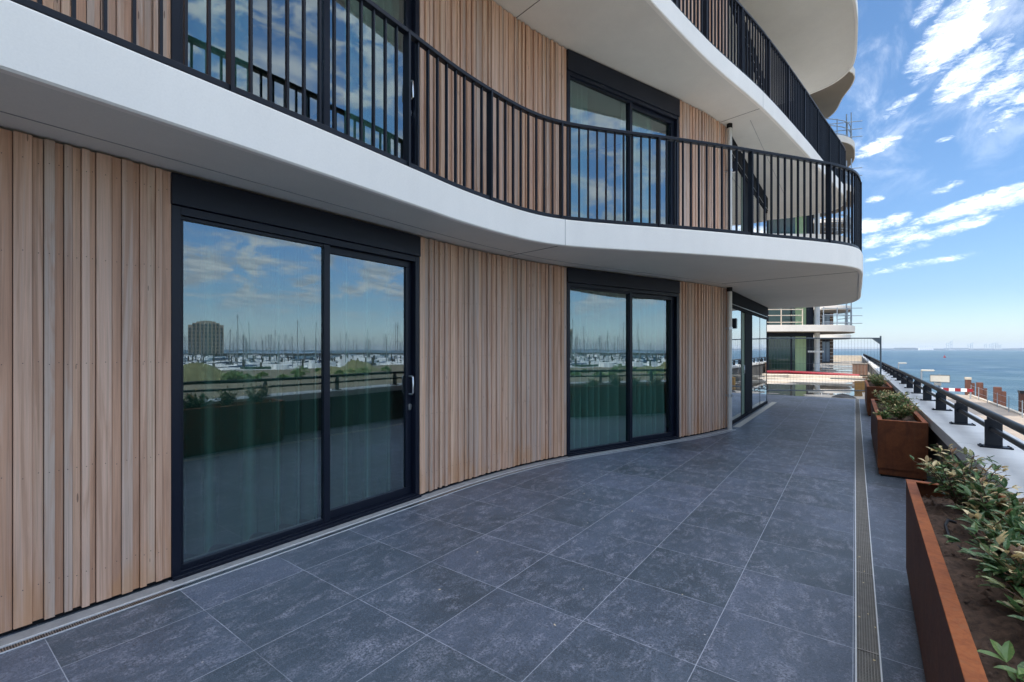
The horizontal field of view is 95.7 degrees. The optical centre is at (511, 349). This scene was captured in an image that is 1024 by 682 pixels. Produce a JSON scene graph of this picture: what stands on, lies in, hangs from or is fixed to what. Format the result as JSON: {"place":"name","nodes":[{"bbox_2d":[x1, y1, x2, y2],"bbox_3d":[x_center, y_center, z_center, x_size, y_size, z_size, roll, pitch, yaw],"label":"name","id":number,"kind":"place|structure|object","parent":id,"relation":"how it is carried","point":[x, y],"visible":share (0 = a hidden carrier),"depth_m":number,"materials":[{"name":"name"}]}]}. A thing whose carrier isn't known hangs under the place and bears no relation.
{"place":"outdoors","nodes":[
{"label":"outdoors","id":0,"kind":"place"},
{"bbox_2d":[0,394,854,681],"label":"terrace floor","id":1,"kind":"structure","parent":0,"point":[741,539],"depth_m":2.90,"materials":[{"name":"grey tile"}]},
{"bbox_2d":[0,429,734,653],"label":"facade drain","id":2,"kind":"object","parent":1,"relation":"on","point":[38,633],"visible":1,"depth_m":3.18,"materials":[{"name":"grey metal"}]},
{"bbox_2d":[0,0,862,635],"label":"apartment building","id":3,"kind":"structure","parent":1,"relation":"on","point":[138,156],"depth_m":5.04,"materials":[{"name":"brown wood"}]},
{"bbox_2d":[188,0,247,91],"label":"curtain","id":4,"kind":"object","parent":3,"relation":"hanging from","point":[196,34],"visible":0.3,"depth_m":3.48,"materials":[{"name":"white fabric"}]},
{"bbox_2d":[171,0,418,164],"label":"sliding door","id":5,"kind":"structure","parent":3,"relation":"in","point":[410,7],"depth_m":3.91,"materials":[{"name":"black metal"}]},
{"bbox_2d":[170,172,421,581],"bbox_3d":[-1.613,0.177,3.888,0.170,2.647,2.138,0,0,37],"label":"sliding door","id":6,"kind":"structure","parent":3,"relation":"in","point":[193,200],"depth_m":3.79,"materials":[{"name":"black metal"}]},
{"bbox_2d":[207,226,389,551],"bbox_3d":[-1.788,0.210,3.992,0.154,2.520,1.970,0,0,37],"label":"curtain","id":7,"kind":"object","parent":3,"relation":"hanging from","point":[249,386],"visible":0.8,"depth_m":3.66,"materials":[{"name":"white fabric"}]},
{"bbox_2d":[345,0,398,156],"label":"curtain","id":8,"kind":"object","parent":3,"relation":"hanging from","point":[391,7],"visible":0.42,"depth_m":4.56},
{"bbox_2d":[570,81,587,217],"bbox_3d":[0.907,-2.745,6.886,0.570,2.510,0.093,0,0,-34],"label":"curtain","id":9,"kind":"object","parent":3,"relation":"hanging from","point":[578,103],"visible":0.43,"depth_m":6.94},
{"bbox_2d":[570,289,663,448],"bbox_3d":[1.665,0.210,7.330,2.326,2.520,0.153,0,0,-33],"label":"window glass","id":10,"kind":"object","parent":3,"relation":"hanging from","point":[597,368],"visible":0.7,"depth_m":7.26,"materials":[{"name":"clear glass"}]},
{"bbox_2d":[566,49,679,224],"bbox_3d":[1.760,-2.836,7.184,2.434,2.721,0.150,0,0,-33],"label":"sliding door","id":11,"kind":"structure","parent":3,"relation":"in","point":[640,97],"depth_m":7.19,"materials":[{"name":"black metal"}]},
{"bbox_2d":[566,267,680,456],"bbox_3d":[1.764,0.177,7.177,2.434,2.647,0.165,0,0,-33],"label":"sliding door","id":12,"kind":"structure","parent":3,"relation":"in","point":[576,279],"depth_m":7.21,"materials":[{"name":"black metal"}]},
{"bbox_2d":[621,102,650,222],"bbox_3d":[2.031,-2.745,7.615,0.750,2.510,0.099,0,0,-33],"label":"curtain","id":13,"kind":"object","parent":3,"relation":"hanging from","point":[641,123],"visible":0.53,"depth_m":7.64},
{"bbox_2d":[732,161,734,172],"bbox_3d":[4.202,-3.463,8.827,0.150,0.194,0.100,0,0,37],"label":"wall lamp","id":14,"kind":"object","parent":3,"relation":"attached to","point":[733,165],"visible":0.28,"depth_m":8.77,"materials":[{"name":"black metal"}]},
{"bbox_2d":[732,318,736,328],"bbox_3d":[4.202,-0.493,8.827,0.150,0.194,0.100,0,0,37],"label":"wall lamp","id":15,"kind":"object","parent":3,"relation":"attached to","point":[734,323],"visible":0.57,"depth_m":8.76,"materials":[{"name":"black metal"}]},
{"bbox_2d":[733,402,776,427],"bbox_3d":[5.885,1.496,11.041,0.120,0.005,5.250,0,0,37],"label":"threshold strip","id":16,"kind":"object","parent":1,"relation":"on","point":[746,420],"visible":1,"depth_m":10.48,"materials":[{"name":"grey metal"}]},
{"bbox_2d":[855,399,882,681],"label":"drainage channel","id":17,"kind":"object","parent":1,"relation":"in","point":[868,668],"visible":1,"depth_m":2.93,"materials":[{"name":"metal"}]},
{"bbox_2d":[767,360,870,398],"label":"roof deck","id":18,"kind":"structure","parent":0,"point":[833,368],"depth_m":18.91,"materials":[{"name":"grey concrete"}]},
{"bbox_2d":[767,377,850,380],"bbox_3d":[13.852,1.485,23.837,5.900,0.052,0.404,0,0,37],"label":"scaffold board","id":19,"kind":"object","parent":18,"relation":"on","point":[808,379],"visible":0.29,"depth_m":23.06,"materials":[{"name":"beige wood"}]},
{"bbox_2d":[767,381,853,384],"bbox_3d":[12.359,1.485,21.147,5.700,0.052,0.304,0,0,37],"label":"scaffold board","id":20,"kind":"object","parent":18,"relation":"on","point":[810,382],"visible":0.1,"depth_m":20.47,"materials":[{"name":"wood"}]},
{"bbox_2d":[767,67,854,370],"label":"apartment building","id":21,"kind":"structure","parent":18,"relation":"on","point":[793,354],"depth_m":32.29,"materials":[{"name":"beige concrete"}]},
{"bbox_2d":[767,309,802,324],"bbox_3d":[15.378,-2.095,30.172,6.722,1.050,0.262,0,0,8],"label":"guard rail","id":22,"kind":"object","parent":21,"relation":"on","point":[781,315],"visible":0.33,"depth_m":29.82,"materials":[{"name":"white metal"}]},
{"bbox_2d":[823,307,850,324],"bbox_3d":[22.660,-2.147,31.904,1.236,1.155,6.725,0,0,41],"label":"guard rail","id":23,"kind":"object","parent":21,"relation":"on","point":[837,314],"visible":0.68,"depth_m":30.08,"materials":[{"name":"metal"}]},
{"bbox_2d":[824,213,850,238],"bbox_3d":[22.660,-8.248,31.904,1.236,1.155,6.725,0,0,41],"label":"guard rail","id":24,"kind":"object","parent":21,"relation":"on","point":[841,220],"visible":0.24,"depth_m":30.00,"materials":[{"name":"metal"}]},
{"bbox_2d":[825,118,850,136],"bbox_3d":[22.660,-14.348,31.904,1.236,1.155,6.725,0,0,41],"label":"guard rail","id":25,"kind":"object","parent":21,"relation":"on","point":[837,126],"visible":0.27,"depth_m":30.06,"materials":[{"name":"metal"}]},
{"bbox_2d":[824,207,853,237],"bbox_3d":[21.773,-8.470,30.610,2.437,2.200,0.275,0,0,5],"label":"scaffold bracket","id":26,"kind":"object","parent":21,"relation":"attached to","point":[841,223],"visible":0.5,"depth_m":30.46,"materials":[{"name":"metal"}]},
{"bbox_2d":[821,303,861,324],"bbox_3d":[21.773,-2.370,30.610,2.437,2.200,0.275,0,0,5],"label":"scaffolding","id":27,"kind":"object","parent":21,"relation":"attached to","point":[851,315],"visible":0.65,"depth_m":30.57,"materials":[{"name":"metal"}]},
{"bbox_2d":[829,112,861,138],"bbox_3d":[21.773,-14.570,30.610,2.437,2.200,0.275,0,0,5],"label":"balcony railing","id":28,"kind":"object","parent":21,"relation":"attached to","point":[851,129],"visible":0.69,"depth_m":30.53,"materials":[{"name":"metal"}]},
{"bbox_2d":[846,159,861,183],"bbox_3d":[21.773,-11.520,30.610,2.437,2.200,0.275,0,0,5],"label":"scaffold bracket","id":29,"kind":"object","parent":21,"relation":"attached to","point":[852,168],"visible":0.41,"depth_m":30.46,"materials":[{"name":"metal"}]},
{"bbox_2d":[767,371,859,375],"bbox_3d":[14.207,1.380,27.010,10.136,0.301,1.499,0,0,12],"label":"red barrier tube","id":30,"kind":"object","parent":18,"relation":"on","point":[801,372],"visible":0.48,"depth_m":26.80,"materials":[{"name":"plastic"}]},
{"bbox_2d":[767,374,861,377],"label":"insulation slab","id":31,"kind":"structure","parent":18,"relation":"on","point":[804,375],"depth_m":24.90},
{"bbox_2d":[767,336,881,390],"bbox_3d":[9.824,0.540,14.900,3.953,1.940,0.048,0,0,3],"label":"fence","id":32,"kind":"object","parent":18,"relation":"on","point":[878,340],"visible":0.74,"depth_m":14.87,"materials":[{"name":"grey metal"}]},
{"bbox_2d":[832,393,856,398],"bbox_3d":[10.437,1.452,14.570,0.701,0.140,0.440,0,0,37],"label":"plastic sheet","id":33,"kind":"object","parent":18,"relation":"on","point":[842,395],"visible":0.98,"depth_m":14.47,"materials":[{"name":"grey plastic"}]},
{"bbox_2d":[833,355,861,360],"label":"return wall","id":34,"kind":"structure","parent":18,"relation":"on","point":[848,357],"depth_m":62.78,"materials":[{"name":"beige concrete"}]},
{"bbox_2d":[830,378,869,379],"bbox_3d":[13.451,1.165,18.286,1.460,0.052,0.204,0,0,37],"label":"scaffold board","id":35,"kind":"object","parent":18,"relation":"on","point":[850,378],"visible":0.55,"depth_m":18.21,"materials":[{"name":"beige wood"}]},
{"bbox_2d":[852,364,867,374],"bbox_3d":[20.177,1.125,26.868,0.760,0.650,1.260,0,0,37],"label":"planter","id":36,"kind":"object","parent":18,"relation":"on","point":[861,369],"visible":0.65,"depth_m":26.37,"materials":[{"name":"brown wood"}]},
{"bbox_2d":[820,218,850,362],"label":"apartment building","id":37,"kind":"structure","parent":0,"point":[828,348],"depth_m":53.14,"materials":[{"name":"beige concrete"}]},
{"bbox_2d":[823,342,825,361],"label":"window pane","id":38,"kind":"structure","parent":37,"relation":"in","point":[824,343],"depth_m":53.44,"materials":[{"name":"blue glass"}]},
{"bbox_2d":[826,342,829,361],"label":"window pane","id":39,"kind":"structure","parent":37,"relation":"in","point":[827,343],"depth_m":53.28,"materials":[{"name":"blue glass"}]},
{"bbox_2d":[826,315,829,324],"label":"window pane","id":40,"kind":"structure","parent":37,"relation":"in","point":[827,316],"depth_m":53.28,"materials":[{"name":"blue glass"}]},
{"bbox_2d":[854,381,864,391],"bbox_3d":[12.401,1.315,16.515,0.320,0.370,0.335,0,0,37],"label":"timber crate","id":41,"kind":"object","parent":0,"point":[859,385],"visible":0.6,"depth_m":16.43,"materials":[{"name":"brown wood"}]},
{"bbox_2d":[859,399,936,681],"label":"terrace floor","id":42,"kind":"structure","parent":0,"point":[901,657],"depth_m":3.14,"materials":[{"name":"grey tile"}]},
{"bbox_2d":[865,380,892,415],"bbox_3d":[9.005,1.165,11.424,0.454,0.668,2.884,0,0,37],"label":"planter","id":43,"kind":"object","parent":42,"relation":"on","point":[870,388],"visible":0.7,"depth_m":10.38,"materials":[{"name":"metal"}]},
{"bbox_2d":[866,374,885,384],"bbox_3d":[8.956,0.754,11.392,0.450,0.337,0.529,0,0,37],"label":"shrub","id":44,"kind":"object","parent":43,"relation":"in","point":[875,376],"visible":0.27,"depth_m":11.38,"materials":[{"name":"green plant"}]},
{"bbox_2d":[865,374,889,386],"bbox_3d":[8.538,0.754,10.809,0.446,0.337,0.559,0,0,-30],"label":"shrub","id":45,"kind":"object","parent":43,"relation":"in","point":[878,381],"visible":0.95,"depth_m":10.78,"materials":[{"name":"green plant"}]},
{"bbox_2d":[871,399,928,480],"bbox_3d":[5.376,1.165,6.521,0.454,0.668,2.884,0,0,37],"label":"planter","id":46,"kind":"object","parent":42,"relation":"on","point":[897,443],"visible":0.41,"depth_m":5.39,"materials":[{"name":"metal"}]},
{"bbox_2d":[872,410,892,419],"bbox_3d":[4.728,0.843,5.903,0.210,0.159,0.232,0,0,22],"label":"shrub","id":47,"kind":"object","parent":46,"relation":"in","point":[884,414],"visible":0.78,"depth_m":5.86,"materials":[{"name":"green plant"}]},
{"bbox_2d":[873,389,897,398],"bbox_3d":[5.915,0.767,7.303,0.408,0.310,0.389,0,0,37],"label":"shrub","id":48,"kind":"object","parent":46,"relation":"in","point":[874,391],"visible":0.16,"depth_m":7.36,"materials":[{"name":"green plant"}]},
{"bbox_2d":[879,390,913,405],"bbox_3d":[5.595,0.764,6.817,0.410,0.316,0.427,0,0,-24],"label":"shrub","id":49,"kind":"object","parent":46,"relation":"in","point":[896,395],"visible":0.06,"depth_m":6.80,"materials":[{"name":"green plant"}]},
{"bbox_2d":[876,392,919,409],"bbox_3d":[5.306,0.750,6.412,0.408,0.345,0.386,0,0,-21],"label":"shrub","id":50,"kind":"object","parent":46,"relation":"in","point":[892,399],"visible":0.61,"depth_m":6.40,"materials":[{"name":"green plant"}]},
{"bbox_2d":[877,399,921,420],"bbox_3d":[5.014,0.777,5.956,0.416,0.293,0.356,0,0,-7],"label":"shrub","id":51,"kind":"object","parent":46,"relation":"in","point":[900,412],"visible":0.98,"depth_m":5.92,"materials":[{"name":"green plant"}]},
{"bbox_2d":[906,479,1023,681],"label":"planter","id":52,"kind":"object","parent":42,"relation":"on","point":[962,617],"visible":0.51,"depth_m":1.75,"materials":[{"name":"metal"}]},
{"bbox_2d":[943,519,975,556],"bbox_3d":[2.088,0.885,2.154,0.089,0.093,0.376,0,0,25],"label":"irrigation hose","id":53,"kind":"object","parent":52,"relation":"on","point":[947,521],"visible":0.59,"depth_m":2.23,"materials":[{"name":"black rubber"}]},
{"bbox_2d":[910,444,1021,510],"bbox_3d":[2.487,0.726,2.571,0.425,0.412,0.407,0,0,37],"label":"shrub","id":54,"kind":"object","parent":52,"relation":"in","point":[948,488],"visible":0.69,"depth_m":2.57,"materials":[{"name":"green plant"}]},
{"bbox_2d":[943,520,1023,604],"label":"shrub","id":55,"kind":"object","parent":52,"relation":"in","point":[1008,566],"visible":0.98,"depth_m":1.61,"materials":[{"name":"green plant"}]},
{"bbox_2d":[947,502,1023,557],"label":"shrub","id":56,"kind":"object","parent":52,"relation":"in","point":[1001,518],"visible":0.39,"depth_m":1.90,"materials":[{"name":"green plant"}]},
{"bbox_2d":[952,465,1023,534],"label":"shrub","id":57,"kind":"object","parent":52,"relation":"in","point":[986,501],"visible":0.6,"depth_m":2.19,"materials":[{"name":"green plant"}]},
{"bbox_2d":[977,639,1023,681],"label":"shrub","id":58,"kind":"object","parent":52,"relation":"in","point":[1005,651],"visible":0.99,"depth_m":1.30,"materials":[{"name":"green plant"}]},
{"bbox_2d":[982,576,1023,620],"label":"shrub","id":59,"kind":"object","parent":52,"relation":"in","point":[1012,604],"visible":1,"depth_m":1.40,"materials":[{"name":"green plant"}]},
{"bbox_2d":[820,0,1023,348],"label":"sky","id":60,"kind":"structure","parent":0,"point":[936,91],"materials":[{"name":"blue"}]},
{"bbox_2d":[833,350,1023,410],"bbox_3d":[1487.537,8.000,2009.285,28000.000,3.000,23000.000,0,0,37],"label":"sea","id":61,"kind":"structure","parent":0,"point":[991,369],"depth_m":187.64,"materials":[{"name":"liquid"}]},
{"bbox_2d":[964,377,974,394],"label":"steel pile","id":62,"kind":"object","parent":61,"relation":"in","point":[968,383],"visible":0.47,"depth_m":49.76,"materials":[{"name":"brown metal"}]},
{"bbox_2d":[976,382,986,399],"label":"steel pile","id":63,"kind":"object","parent":61,"relation":"in","point":[982,391],"visible":0.41,"depth_m":45.30,"materials":[{"name":"brown metal"}]},
{"bbox_2d":[993,387,1005,406],"bbox_3d":[42.104,5.025,39.998,0.720,3.550,0.560,0,0,37],"label":"steel pile","id":64,"kind":"object","parent":61,"relation":"in","point":[1001,398],"visible":0.41,"depth_m":39.81,"materials":[{"name":"brown metal"}]},
{"bbox_2d":[1018,390,1023,412],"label":"steel pile","id":65,"kind":"object","parent":61,"relation":"in","point":[1020,395],"visible":0.52,"depth_m":34.27,"materials":[{"name":"brown metal"}]},
{"bbox_2d":[833,348,1023,349],"bbox_3d":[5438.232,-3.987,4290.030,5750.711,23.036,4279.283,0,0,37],"label":"shore","id":66,"kind":"structure","parent":0,"point":[933,349],"depth_m":4260.02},
{"bbox_2d":[918,345,932,349],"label":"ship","id":67,"kind":"object","parent":66,"relation":"on","point":[925,348],"visible":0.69,"depth_m":4154.90},
{"bbox_2d":[949,348,968,349],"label":"warehouse","id":68,"kind":"structure","parent":66,"relation":"on","point":[958,348],"depth_m":4120.02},
{"bbox_2d":[946,394,1023,440],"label":"quay","id":69,"kind":"structure","parent":0,"point":[1015,417],"depth_m":34.54,"materials":[{"name":"beige concrete"}]},
{"bbox_2d":[930,374,949,386],"bbox_3d":[27.720,3.150,30.031,0.960,3.100,0.160,0,0,37],"label":"sign board","id":70,"kind":"object","parent":69,"relation":"on","point":[938,378],"visible":0.79,"depth_m":29.98,"materials":[{"name":"metal"}]},
{"bbox_2d":[861,355,1023,502],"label":"parapet wall","id":71,"kind":"structure","parent":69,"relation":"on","point":[943,432],"depth_m":4.39,"materials":[{"name":"concrete"}]},
{"bbox_2d":[863,353,1023,450],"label":"parapet handrail","id":72,"kind":"object","parent":71,"relation":"on","point":[992,424],"visible":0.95,"depth_m":4.81,"materials":[{"name":"metal"}]},
{"bbox_2d":[942,388,972,398],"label":"road barrier","id":73,"kind":"object","parent":69,"relation":"on","point":[970,390],"visible":0.74,"depth_m":44.58,"materials":[{"name":"white paint"}]},
{"bbox_2d":[968,394,1023,415],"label":"quay kerb","id":74,"kind":"structure","parent":69,"relation":"on","point":[1006,408],"depth_m":37.86,"materials":[{"name":"white concrete"}]},
{"bbox_2d":[971,385,1023,417],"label":"quay fence","id":75,"kind":"object","parent":69,"relation":"on","point":[998,400],"visible":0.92,"depth_m":37.47,"materials":[{"name":"metal"}]}
]}

